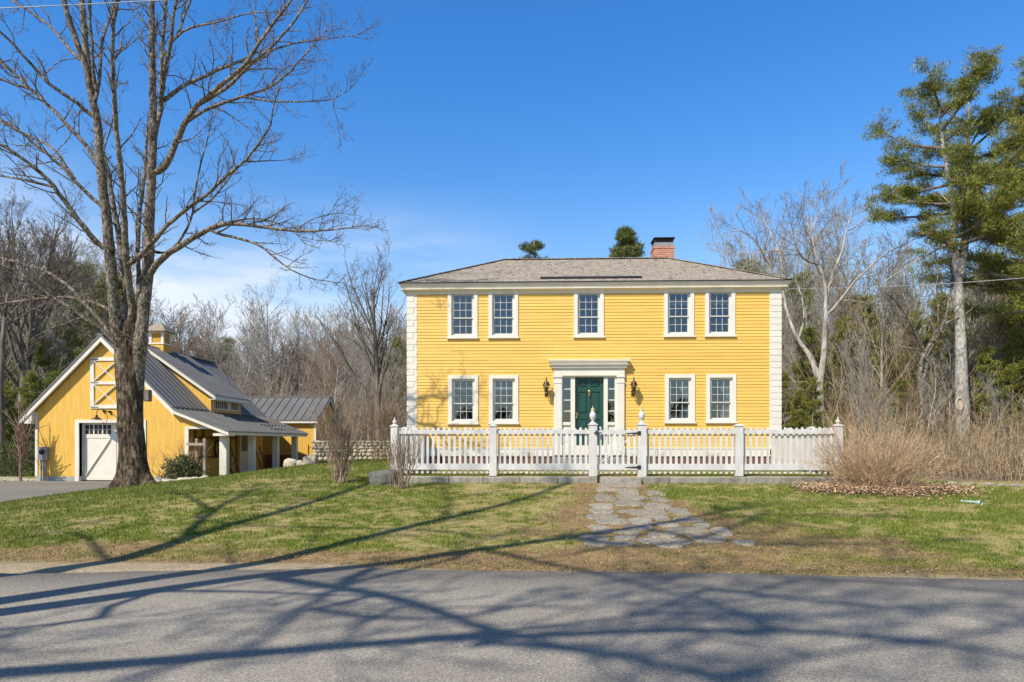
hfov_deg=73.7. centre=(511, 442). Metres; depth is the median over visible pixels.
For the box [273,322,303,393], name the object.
bare tree
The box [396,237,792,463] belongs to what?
yellow house
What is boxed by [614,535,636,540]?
stepping stone
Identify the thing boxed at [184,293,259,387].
bare tree
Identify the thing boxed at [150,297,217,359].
budding tree
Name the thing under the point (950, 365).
bare tree
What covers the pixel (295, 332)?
bare tree
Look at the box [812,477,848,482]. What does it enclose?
kerb block
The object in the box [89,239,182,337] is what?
bare tree
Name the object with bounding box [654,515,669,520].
stepping stone
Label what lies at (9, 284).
bare tree
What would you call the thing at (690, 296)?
window
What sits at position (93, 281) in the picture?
bare tree
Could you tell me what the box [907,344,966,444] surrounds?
bare tree
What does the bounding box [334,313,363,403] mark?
bare tree
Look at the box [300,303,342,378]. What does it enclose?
bare tree
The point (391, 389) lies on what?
bare tree
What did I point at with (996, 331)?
bare tree
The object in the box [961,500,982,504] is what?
drain pipe
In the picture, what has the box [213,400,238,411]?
dormer window
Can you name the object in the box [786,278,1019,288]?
service wire
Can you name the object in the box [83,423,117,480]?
garage door
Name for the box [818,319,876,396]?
bare tree
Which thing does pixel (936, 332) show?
bare tree
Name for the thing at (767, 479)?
kerb block
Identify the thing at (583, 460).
door steps
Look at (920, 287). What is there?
bare tree
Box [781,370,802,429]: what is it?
woodland pine
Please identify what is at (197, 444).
wooden trellis
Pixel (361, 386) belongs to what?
bare tree
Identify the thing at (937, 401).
bare tree
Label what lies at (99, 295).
bare tree
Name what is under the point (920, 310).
woodland pine
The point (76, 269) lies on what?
bare tree
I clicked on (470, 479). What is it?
kerb block
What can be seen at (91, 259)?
bare tree
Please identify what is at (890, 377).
woodland pine
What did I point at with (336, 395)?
bare tree
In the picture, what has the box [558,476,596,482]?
kerb block
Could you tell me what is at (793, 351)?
bare tree
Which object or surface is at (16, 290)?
bare tree
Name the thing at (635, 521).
stepping stone
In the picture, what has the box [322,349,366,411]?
bare tree
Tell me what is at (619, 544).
stepping stone
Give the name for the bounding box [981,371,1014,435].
bare tree
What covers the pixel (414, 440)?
side fence
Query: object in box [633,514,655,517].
stepping stone
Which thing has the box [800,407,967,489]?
fountain shrub
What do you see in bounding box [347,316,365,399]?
bare tree
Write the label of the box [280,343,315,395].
bare tree
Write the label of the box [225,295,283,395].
bare tree
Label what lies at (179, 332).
bare tree
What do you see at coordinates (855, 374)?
woodland pine
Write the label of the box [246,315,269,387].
bare tree
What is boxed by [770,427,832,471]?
side fence
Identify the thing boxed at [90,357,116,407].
loft door
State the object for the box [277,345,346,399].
bare tree
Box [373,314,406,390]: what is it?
bare tree
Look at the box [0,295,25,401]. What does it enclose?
woodland pine
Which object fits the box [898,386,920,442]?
bare tree
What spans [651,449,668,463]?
garden plant
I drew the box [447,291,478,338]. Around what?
window
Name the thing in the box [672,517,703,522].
stepping stone
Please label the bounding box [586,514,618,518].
stepping stone
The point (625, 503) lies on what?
stepping stone
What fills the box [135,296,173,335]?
bare tree
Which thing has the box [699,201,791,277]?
bare tree
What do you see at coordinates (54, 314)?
bare tree
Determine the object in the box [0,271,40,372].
bare tree
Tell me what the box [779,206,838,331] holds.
bare tree
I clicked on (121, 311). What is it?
bare tree
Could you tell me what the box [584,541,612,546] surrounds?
stepping stone
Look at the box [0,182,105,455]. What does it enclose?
bare tree
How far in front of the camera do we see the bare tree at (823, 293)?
61.99 m
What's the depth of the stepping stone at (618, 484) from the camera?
16.12 m
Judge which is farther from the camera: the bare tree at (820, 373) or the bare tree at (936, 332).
the bare tree at (820, 373)
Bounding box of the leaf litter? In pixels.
[784,479,993,498]
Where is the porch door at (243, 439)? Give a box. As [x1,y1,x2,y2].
[239,435,247,472]
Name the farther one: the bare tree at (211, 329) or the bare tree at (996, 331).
the bare tree at (211, 329)
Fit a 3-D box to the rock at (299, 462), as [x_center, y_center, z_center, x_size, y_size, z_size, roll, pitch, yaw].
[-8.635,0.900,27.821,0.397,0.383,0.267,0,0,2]
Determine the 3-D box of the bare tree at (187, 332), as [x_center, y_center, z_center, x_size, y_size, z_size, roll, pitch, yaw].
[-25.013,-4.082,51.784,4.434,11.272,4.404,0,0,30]
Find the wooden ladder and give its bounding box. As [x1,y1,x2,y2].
[256,446,266,469]
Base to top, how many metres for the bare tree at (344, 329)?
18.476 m
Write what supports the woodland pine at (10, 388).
on the ground at (48, 565)
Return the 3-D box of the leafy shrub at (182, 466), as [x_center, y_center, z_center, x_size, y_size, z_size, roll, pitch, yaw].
[-12.312,0.985,25.467,1.844,1.287,1.524,0,0,2]
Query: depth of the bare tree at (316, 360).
46.34 m
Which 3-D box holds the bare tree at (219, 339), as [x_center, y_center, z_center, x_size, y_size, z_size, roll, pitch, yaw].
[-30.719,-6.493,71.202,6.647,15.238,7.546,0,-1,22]
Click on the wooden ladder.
(262, 458)
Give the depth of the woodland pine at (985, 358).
28.64 m
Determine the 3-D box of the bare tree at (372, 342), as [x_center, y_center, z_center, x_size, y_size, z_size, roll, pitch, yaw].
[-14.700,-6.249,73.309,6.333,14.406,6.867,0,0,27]
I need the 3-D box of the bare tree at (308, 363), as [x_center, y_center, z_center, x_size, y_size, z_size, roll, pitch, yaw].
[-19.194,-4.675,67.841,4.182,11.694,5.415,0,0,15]
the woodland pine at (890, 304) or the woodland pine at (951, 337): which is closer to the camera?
the woodland pine at (951, 337)
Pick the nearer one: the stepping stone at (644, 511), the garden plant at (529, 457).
the stepping stone at (644, 511)
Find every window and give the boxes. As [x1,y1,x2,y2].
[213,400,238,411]
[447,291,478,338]
[447,375,478,423]
[487,291,518,338]
[488,375,518,423]
[573,290,604,337]
[663,290,694,336]
[664,374,695,422]
[704,289,736,336]
[705,374,737,422]
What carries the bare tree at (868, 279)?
on the ground at (48, 565)
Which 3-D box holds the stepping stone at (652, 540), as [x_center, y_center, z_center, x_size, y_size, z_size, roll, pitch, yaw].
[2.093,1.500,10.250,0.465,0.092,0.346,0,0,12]
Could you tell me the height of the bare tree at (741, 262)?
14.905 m
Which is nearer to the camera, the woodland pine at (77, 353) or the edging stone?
the edging stone
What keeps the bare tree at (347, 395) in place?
on the ground at (48, 565)
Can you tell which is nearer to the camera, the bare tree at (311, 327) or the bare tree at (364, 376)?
the bare tree at (364, 376)
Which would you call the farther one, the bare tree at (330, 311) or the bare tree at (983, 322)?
the bare tree at (330, 311)
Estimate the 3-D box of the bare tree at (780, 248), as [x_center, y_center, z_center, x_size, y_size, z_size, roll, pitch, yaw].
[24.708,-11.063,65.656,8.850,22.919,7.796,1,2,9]
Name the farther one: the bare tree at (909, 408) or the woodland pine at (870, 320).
the woodland pine at (870, 320)
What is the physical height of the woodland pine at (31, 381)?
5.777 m
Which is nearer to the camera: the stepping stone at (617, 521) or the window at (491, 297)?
the stepping stone at (617, 521)
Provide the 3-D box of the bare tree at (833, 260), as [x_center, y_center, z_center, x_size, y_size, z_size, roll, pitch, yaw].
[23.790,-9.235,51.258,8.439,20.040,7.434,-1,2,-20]
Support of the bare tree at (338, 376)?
on the ground at (48, 565)
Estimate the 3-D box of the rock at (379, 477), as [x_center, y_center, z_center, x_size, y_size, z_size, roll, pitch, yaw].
[-3.133,0.903,16.664,0.712,0.516,0.659,0,0,2]
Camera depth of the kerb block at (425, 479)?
16.80 m
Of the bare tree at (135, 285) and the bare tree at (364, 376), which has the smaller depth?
the bare tree at (364, 376)
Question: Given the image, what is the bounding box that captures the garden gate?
[594,426,640,473]
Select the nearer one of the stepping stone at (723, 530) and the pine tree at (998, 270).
the stepping stone at (723, 530)
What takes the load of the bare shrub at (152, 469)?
on the ground at (48, 565)
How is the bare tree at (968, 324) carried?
on the ground at (48, 565)
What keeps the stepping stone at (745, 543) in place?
on the ground at (48, 565)
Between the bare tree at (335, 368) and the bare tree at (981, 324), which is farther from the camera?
the bare tree at (335, 368)
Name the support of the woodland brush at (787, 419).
on the ground at (48, 565)
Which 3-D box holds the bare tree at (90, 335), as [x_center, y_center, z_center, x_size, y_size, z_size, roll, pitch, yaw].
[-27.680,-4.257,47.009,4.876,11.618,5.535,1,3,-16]
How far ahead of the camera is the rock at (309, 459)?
27.63 m
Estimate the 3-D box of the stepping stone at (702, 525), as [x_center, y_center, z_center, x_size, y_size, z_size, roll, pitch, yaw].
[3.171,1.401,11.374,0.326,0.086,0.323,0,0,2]
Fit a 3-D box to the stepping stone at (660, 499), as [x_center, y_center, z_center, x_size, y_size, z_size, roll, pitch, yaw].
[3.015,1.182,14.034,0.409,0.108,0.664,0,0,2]
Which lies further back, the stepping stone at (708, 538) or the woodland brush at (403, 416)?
the woodland brush at (403, 416)
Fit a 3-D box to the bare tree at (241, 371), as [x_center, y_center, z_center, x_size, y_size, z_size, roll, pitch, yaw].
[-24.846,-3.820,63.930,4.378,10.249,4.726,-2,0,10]
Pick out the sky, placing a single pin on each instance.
(479, 130)
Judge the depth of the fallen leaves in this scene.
9.72 m
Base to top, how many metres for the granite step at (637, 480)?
0.455 m
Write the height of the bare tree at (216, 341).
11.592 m
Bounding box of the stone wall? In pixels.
[312,440,389,461]
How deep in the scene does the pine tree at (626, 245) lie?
43.49 m
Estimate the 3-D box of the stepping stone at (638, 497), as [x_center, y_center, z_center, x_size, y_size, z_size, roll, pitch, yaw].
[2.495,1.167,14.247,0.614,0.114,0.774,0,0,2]
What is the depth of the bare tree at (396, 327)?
72.37 m
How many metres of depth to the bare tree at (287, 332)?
70.25 m
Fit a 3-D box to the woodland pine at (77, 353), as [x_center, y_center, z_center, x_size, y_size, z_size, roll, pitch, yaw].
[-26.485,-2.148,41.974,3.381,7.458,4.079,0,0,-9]
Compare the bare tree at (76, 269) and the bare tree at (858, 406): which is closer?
the bare tree at (858, 406)
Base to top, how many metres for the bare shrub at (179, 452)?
1.974 m
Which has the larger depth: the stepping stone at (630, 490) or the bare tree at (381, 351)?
the bare tree at (381, 351)
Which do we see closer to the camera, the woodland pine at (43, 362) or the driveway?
the driveway
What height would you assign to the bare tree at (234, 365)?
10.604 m
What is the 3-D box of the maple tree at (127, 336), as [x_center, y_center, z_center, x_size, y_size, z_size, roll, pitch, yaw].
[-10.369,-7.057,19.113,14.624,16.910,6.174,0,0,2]
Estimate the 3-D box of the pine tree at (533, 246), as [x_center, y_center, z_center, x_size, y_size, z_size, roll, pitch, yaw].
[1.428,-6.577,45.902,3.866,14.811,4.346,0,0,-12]
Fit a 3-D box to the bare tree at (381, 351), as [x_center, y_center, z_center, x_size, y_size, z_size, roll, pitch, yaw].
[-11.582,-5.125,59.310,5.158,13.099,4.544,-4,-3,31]
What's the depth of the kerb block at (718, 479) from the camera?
16.56 m
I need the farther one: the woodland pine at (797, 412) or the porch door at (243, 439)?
the porch door at (243, 439)
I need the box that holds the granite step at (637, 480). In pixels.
[599,477,641,483]
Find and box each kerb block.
[404,476,448,482]
[449,476,482,482]
[483,476,519,482]
[520,476,557,482]
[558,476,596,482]
[641,476,669,483]
[669,476,745,483]
[746,476,811,483]
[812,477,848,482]
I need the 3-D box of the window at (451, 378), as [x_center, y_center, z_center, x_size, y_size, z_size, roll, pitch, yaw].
[-1.552,-1.361,21.822,1.017,1.565,0.280,0,0,2]
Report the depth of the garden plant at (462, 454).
21.20 m
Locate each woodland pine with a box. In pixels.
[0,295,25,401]
[4,316,49,409]
[4,389,30,464]
[5,337,64,449]
[9,262,89,377]
[13,370,41,465]
[25,369,61,453]
[39,326,86,380]
[41,269,134,373]
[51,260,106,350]
[67,348,83,366]
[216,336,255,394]
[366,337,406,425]
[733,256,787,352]
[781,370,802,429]
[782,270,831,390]
[782,325,852,429]
[782,389,816,429]
[797,375,830,427]
[813,371,850,423]
[815,315,883,421]
[828,294,864,371]
[836,371,865,418]
[846,293,894,398]
[865,393,883,433]
[866,308,931,413]
[868,329,917,420]
[869,283,923,397]
[877,378,929,437]
[894,337,954,452]
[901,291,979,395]
[902,295,926,351]
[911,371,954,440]
[929,273,1021,389]
[929,315,981,409]
[965,248,1006,342]
[969,346,1016,450]
[971,252,1023,381]
[972,326,1023,437]
[975,257,1023,407]
[984,330,1023,445]
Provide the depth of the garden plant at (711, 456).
20.94 m
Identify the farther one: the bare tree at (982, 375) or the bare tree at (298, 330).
the bare tree at (298, 330)
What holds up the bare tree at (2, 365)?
on the ground at (48, 565)
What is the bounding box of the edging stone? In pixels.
[985,482,996,485]
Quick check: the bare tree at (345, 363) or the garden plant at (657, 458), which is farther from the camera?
the bare tree at (345, 363)
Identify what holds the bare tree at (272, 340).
on the ground at (48, 565)
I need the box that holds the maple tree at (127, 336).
[0,0,387,488]
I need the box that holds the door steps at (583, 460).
[550,457,632,463]
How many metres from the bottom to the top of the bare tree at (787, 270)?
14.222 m
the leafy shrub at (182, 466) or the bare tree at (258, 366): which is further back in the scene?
the bare tree at (258, 366)
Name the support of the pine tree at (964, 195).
on the ground at (48, 565)
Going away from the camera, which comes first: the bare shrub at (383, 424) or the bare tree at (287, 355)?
the bare shrub at (383, 424)
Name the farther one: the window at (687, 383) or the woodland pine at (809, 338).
the woodland pine at (809, 338)
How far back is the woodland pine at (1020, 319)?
34.93 m
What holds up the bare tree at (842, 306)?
on the ground at (48, 565)
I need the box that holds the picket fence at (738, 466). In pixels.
[390,406,843,477]
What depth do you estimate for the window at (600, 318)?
21.60 m
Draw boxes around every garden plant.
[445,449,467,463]
[517,450,534,463]
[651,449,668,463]
[706,451,718,463]
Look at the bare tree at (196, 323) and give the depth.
71.89 m
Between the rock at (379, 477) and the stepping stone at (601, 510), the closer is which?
the stepping stone at (601, 510)
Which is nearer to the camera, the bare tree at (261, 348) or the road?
the road
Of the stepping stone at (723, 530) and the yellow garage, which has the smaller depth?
the stepping stone at (723, 530)
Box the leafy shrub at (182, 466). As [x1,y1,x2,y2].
[157,452,208,478]
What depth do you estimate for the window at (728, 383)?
21.50 m
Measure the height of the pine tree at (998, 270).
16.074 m
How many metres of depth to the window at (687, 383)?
21.55 m
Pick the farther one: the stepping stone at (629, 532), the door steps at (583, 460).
the door steps at (583, 460)
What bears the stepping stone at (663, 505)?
on the ground at (48, 565)
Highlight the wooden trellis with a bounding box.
[187,438,207,476]
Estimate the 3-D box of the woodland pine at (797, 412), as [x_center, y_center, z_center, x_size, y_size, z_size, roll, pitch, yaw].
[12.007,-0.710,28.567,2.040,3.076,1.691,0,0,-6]
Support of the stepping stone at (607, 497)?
on the ground at (48, 565)
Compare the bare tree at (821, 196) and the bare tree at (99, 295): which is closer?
the bare tree at (99, 295)
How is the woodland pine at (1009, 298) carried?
on the ground at (48, 565)
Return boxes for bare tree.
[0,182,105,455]
[0,233,43,408]
[0,256,65,380]
[0,257,52,475]
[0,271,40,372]
[0,275,36,402]
[1,213,92,377]
[1,251,70,379]
[2,312,18,385]
[6,295,67,392]
[8,289,94,395]
[12,275,105,370]
[19,236,87,364]
[40,235,133,323]
[58,251,172,348]
[58,298,124,360]
[66,236,106,319]
[66,261,157,346]
[67,260,105,347]
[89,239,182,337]
[93,294,124,335]
[97,246,169,317]
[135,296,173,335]
[150,301,197,351]
[157,309,208,356]
[171,314,213,357]
[171,315,217,358]
[172,307,219,367]
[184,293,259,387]
[188,299,237,377]
[191,302,253,392]
[193,314,243,376]
[221,342,246,388]
[224,347,260,395]
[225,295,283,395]
[227,271,305,395]
[228,315,260,394]
[234,330,285,395]
[236,326,282,394]
[238,315,271,391]
[240,307,286,393]
[241,329,303,395]
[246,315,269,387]
[255,343,279,395]
[256,346,286,395]
[268,301,323,395]
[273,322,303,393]
[274,308,311,393]
[276,302,314,395]
[276,345,302,395]
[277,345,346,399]
[279,325,316,393]
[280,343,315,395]
[281,309,351,395]
[289,338,322,394]
[295,299,363,408]
[295,352,315,394]
[296,304,353,390]
[298,334,330,393]
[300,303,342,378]
[301,339,356,399]
[304,233,406,456]
[312,331,361,391]
[313,326,352,429]
[314,343,361,410]
[318,349,360,437]
[322,308,365,371]
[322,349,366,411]
[326,306,376,433]
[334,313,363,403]
[336,371,357,433]
[342,313,406,443]
[345,348,374,427]
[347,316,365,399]
[349,310,406,404]
[350,320,390,371]
[350,327,406,408]
[356,342,373,422]
[364,304,406,388]
[372,306,406,363]
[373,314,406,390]
[374,361,404,420]
[381,322,406,416]
[384,313,406,426]
[395,364,406,405]
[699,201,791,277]
[716,174,940,420]
[734,185,833,333]
[736,207,819,418]
[757,156,876,322]
[761,231,835,396]
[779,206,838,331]
[782,269,833,395]
[782,303,802,395]
[782,313,831,389]
[782,318,832,400]
[782,329,795,414]
[785,264,853,328]
[799,188,912,337]
[799,277,866,395]
[804,189,921,357]
[816,271,878,385]
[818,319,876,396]
[822,232,884,373]
[825,329,880,442]
[838,226,954,417]
[840,383,871,430]
[843,339,892,442]
[859,258,902,372]
[861,216,985,449]
[863,244,933,382]
[869,385,904,441]
[876,233,941,333]
[879,247,953,325]
[879,267,924,376]
[890,311,937,385]
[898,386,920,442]
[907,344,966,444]
[917,372,953,438]
[928,318,1006,442]
[936,263,1004,394]
[947,384,975,437]
[953,251,1020,394]
[966,281,1017,387]
[967,292,1017,347]
[971,346,992,407]
[979,350,1018,404]
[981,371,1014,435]
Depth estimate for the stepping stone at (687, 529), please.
10.94 m
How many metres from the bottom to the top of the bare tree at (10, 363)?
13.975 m
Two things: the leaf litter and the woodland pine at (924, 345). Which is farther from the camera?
the woodland pine at (924, 345)
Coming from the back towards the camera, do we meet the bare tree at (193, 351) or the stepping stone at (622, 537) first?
the bare tree at (193, 351)
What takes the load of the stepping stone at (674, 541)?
on the ground at (48, 565)
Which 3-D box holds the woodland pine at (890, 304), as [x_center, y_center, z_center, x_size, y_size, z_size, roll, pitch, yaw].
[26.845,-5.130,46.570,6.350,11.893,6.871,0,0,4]
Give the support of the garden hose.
hanging from the yellow garage
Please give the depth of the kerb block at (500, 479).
16.74 m
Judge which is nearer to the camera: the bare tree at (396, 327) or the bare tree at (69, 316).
the bare tree at (69, 316)
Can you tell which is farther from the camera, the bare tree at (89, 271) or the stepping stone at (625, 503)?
the bare tree at (89, 271)
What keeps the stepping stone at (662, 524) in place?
on the ground at (48, 565)
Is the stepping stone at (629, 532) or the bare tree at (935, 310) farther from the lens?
the bare tree at (935, 310)
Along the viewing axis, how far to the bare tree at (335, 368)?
46.56 m
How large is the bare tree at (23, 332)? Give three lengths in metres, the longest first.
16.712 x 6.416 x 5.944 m
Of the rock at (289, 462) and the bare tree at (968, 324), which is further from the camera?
the bare tree at (968, 324)
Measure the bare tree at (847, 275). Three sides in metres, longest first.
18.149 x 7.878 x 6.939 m
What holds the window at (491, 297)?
in the yellow house
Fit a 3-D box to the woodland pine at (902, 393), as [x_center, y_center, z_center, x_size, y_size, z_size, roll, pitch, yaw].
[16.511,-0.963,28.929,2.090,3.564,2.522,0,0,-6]
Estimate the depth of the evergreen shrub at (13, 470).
30.19 m
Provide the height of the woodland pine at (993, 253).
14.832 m
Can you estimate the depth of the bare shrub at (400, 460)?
15.77 m
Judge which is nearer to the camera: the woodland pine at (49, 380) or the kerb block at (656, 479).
the kerb block at (656, 479)
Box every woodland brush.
[5,372,53,466]
[189,336,406,456]
[782,364,1022,441]
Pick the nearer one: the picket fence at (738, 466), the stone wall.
the picket fence at (738, 466)
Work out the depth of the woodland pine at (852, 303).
48.85 m
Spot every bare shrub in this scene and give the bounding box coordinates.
[147,437,194,479]
[147,439,211,464]
[304,388,374,483]
[354,390,406,459]
[382,426,424,488]
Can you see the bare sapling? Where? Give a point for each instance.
(22, 438)
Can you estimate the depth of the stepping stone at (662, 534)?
10.60 m
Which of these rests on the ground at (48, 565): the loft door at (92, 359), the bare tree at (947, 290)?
the bare tree at (947, 290)
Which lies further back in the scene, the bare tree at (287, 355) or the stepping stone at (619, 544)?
the bare tree at (287, 355)
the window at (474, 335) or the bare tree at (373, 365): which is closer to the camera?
the window at (474, 335)
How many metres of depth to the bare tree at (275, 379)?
76.35 m
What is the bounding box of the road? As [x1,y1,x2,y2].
[0,569,1023,681]
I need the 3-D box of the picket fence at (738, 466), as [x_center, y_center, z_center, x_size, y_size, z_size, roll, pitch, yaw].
[2.508,-0.024,16.823,11.080,1.784,0.240,0,0,2]
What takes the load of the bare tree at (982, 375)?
on the ground at (48, 565)
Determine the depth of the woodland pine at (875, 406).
32.33 m
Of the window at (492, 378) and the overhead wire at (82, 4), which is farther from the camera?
the window at (492, 378)
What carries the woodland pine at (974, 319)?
on the ground at (48, 565)
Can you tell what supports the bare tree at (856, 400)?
on the ground at (48, 565)
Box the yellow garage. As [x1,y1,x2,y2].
[19,322,307,480]
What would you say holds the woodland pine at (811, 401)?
on the ground at (48, 565)
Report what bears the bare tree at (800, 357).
on the ground at (48, 565)
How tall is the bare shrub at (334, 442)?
2.359 m
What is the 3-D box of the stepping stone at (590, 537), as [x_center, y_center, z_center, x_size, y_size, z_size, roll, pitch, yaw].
[1.271,1.480,10.515,0.491,0.098,0.446,0,0,2]
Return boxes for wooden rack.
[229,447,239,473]
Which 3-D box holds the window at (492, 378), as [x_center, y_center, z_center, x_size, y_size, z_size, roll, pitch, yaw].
[-0.261,-1.364,21.777,0.994,1.561,0.280,0,0,2]
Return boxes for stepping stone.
[579,534,610,540]
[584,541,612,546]
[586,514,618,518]
[588,525,612,532]
[589,503,613,508]
[589,508,614,513]
[595,494,616,500]
[596,487,615,491]
[596,518,629,524]
[598,483,642,486]
[612,542,635,546]
[613,499,645,506]
[613,529,640,534]
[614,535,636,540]
[615,487,639,494]
[616,494,645,500]
[616,509,667,514]
[621,525,653,529]
[627,517,652,524]
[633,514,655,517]
[636,538,665,544]
[644,502,671,509]
[647,490,665,495]
[647,531,678,537]
[648,496,669,501]
[653,522,678,526]
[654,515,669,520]
[656,544,683,547]
[662,538,690,544]
[666,527,709,533]
[667,507,691,516]
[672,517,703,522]
[686,533,727,542]
[693,523,710,527]
[710,527,733,535]
[732,540,754,545]
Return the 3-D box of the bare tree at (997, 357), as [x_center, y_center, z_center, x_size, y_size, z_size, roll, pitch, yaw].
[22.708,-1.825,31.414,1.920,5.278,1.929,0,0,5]
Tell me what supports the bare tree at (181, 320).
on the ground at (48, 565)
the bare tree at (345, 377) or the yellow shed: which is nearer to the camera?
the yellow shed
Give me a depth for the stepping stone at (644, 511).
12.58 m
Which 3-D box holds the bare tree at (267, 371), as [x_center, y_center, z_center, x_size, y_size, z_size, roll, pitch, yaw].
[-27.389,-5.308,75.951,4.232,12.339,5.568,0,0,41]
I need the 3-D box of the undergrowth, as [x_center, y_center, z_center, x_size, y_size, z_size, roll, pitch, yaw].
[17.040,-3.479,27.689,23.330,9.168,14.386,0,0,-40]
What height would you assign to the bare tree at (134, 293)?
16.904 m
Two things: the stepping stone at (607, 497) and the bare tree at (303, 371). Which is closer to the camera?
the stepping stone at (607, 497)
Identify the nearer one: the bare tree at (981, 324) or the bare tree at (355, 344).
the bare tree at (981, 324)
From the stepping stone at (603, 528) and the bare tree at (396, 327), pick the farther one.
the bare tree at (396, 327)
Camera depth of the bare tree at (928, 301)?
49.14 m
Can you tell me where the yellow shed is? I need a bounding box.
[247,396,342,468]
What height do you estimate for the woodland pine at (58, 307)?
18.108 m
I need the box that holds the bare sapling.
[3,401,46,480]
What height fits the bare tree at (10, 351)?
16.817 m
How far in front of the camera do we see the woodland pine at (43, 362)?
42.87 m
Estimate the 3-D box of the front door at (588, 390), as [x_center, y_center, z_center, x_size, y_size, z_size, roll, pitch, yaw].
[2.452,-1.003,21.697,0.909,2.184,0.130,0,0,2]
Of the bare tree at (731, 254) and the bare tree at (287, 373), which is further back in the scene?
the bare tree at (287, 373)
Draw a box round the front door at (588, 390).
[575,377,602,444]
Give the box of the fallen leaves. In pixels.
[0,476,1023,577]
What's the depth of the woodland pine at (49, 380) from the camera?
39.68 m
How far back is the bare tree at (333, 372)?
44.06 m
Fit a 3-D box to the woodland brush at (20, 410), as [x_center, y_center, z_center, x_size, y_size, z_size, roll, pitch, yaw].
[-32.415,-1.067,50.639,17.700,6.545,39.376,0,0,-31]
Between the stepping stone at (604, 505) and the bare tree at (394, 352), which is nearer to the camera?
the stepping stone at (604, 505)
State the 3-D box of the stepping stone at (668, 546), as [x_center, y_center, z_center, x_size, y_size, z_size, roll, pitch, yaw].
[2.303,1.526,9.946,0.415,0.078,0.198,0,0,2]
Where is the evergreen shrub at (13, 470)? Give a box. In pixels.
[0,434,34,475]
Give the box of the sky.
[0,0,1023,421]
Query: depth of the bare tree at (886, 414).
21.63 m
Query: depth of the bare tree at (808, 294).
45.12 m
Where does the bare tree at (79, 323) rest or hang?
on the ground at (48, 565)
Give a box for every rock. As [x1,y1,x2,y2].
[283,458,296,466]
[296,460,302,464]
[303,455,318,464]
[368,469,397,484]
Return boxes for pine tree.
[518,239,548,257]
[608,224,645,257]
[857,44,1023,449]
[905,54,1023,322]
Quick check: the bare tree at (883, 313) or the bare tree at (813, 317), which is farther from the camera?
the bare tree at (813, 317)
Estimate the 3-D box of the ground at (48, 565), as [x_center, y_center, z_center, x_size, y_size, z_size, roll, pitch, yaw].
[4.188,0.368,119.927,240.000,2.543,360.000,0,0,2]
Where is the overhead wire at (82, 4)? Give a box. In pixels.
[0,0,166,8]
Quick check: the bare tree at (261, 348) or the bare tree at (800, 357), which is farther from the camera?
the bare tree at (261, 348)
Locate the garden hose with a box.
[213,439,218,456]
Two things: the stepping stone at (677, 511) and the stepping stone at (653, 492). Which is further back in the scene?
the stepping stone at (653, 492)
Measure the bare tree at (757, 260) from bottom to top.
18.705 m
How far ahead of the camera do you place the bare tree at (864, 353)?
23.90 m
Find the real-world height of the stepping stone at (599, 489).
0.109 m
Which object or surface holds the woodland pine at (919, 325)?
on the ground at (48, 565)
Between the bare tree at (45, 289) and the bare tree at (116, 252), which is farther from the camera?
the bare tree at (116, 252)
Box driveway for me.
[0,481,111,501]
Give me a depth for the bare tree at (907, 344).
38.73 m
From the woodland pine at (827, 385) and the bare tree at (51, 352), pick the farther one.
the bare tree at (51, 352)
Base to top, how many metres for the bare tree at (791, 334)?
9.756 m
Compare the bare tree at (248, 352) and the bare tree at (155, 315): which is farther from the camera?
the bare tree at (248, 352)
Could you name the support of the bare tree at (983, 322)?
on the ground at (48, 565)
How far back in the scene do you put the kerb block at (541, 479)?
16.71 m
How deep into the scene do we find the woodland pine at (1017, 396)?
28.29 m
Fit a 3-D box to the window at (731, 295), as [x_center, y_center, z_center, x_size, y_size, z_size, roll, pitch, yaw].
[6.546,-4.097,21.540,0.994,1.544,0.280,0,0,2]
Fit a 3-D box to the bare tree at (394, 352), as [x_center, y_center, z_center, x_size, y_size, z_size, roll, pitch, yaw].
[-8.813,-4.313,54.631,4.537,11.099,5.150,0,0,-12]
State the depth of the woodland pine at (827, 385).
33.35 m
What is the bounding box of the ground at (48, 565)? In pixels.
[0,455,1023,579]
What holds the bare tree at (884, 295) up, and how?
on the ground at (48, 565)
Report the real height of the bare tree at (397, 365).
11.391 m
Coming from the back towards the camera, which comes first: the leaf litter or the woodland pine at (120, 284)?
the woodland pine at (120, 284)
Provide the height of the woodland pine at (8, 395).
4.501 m
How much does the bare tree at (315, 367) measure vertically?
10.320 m
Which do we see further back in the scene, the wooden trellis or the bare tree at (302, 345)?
the bare tree at (302, 345)
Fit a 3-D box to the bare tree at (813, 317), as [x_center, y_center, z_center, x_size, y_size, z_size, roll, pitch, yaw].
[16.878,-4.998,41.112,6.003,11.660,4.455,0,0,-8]
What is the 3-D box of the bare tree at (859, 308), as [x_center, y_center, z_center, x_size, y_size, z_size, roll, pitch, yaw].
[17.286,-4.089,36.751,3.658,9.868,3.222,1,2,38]
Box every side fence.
[399,427,425,471]
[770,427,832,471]
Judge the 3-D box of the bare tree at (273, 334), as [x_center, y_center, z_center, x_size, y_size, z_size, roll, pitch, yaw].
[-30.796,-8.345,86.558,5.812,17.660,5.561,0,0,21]
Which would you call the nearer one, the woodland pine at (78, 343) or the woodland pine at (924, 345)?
the woodland pine at (924, 345)
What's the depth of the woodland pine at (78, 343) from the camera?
45.81 m
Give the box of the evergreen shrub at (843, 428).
[817,417,857,450]
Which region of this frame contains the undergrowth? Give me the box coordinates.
[782,286,1023,480]

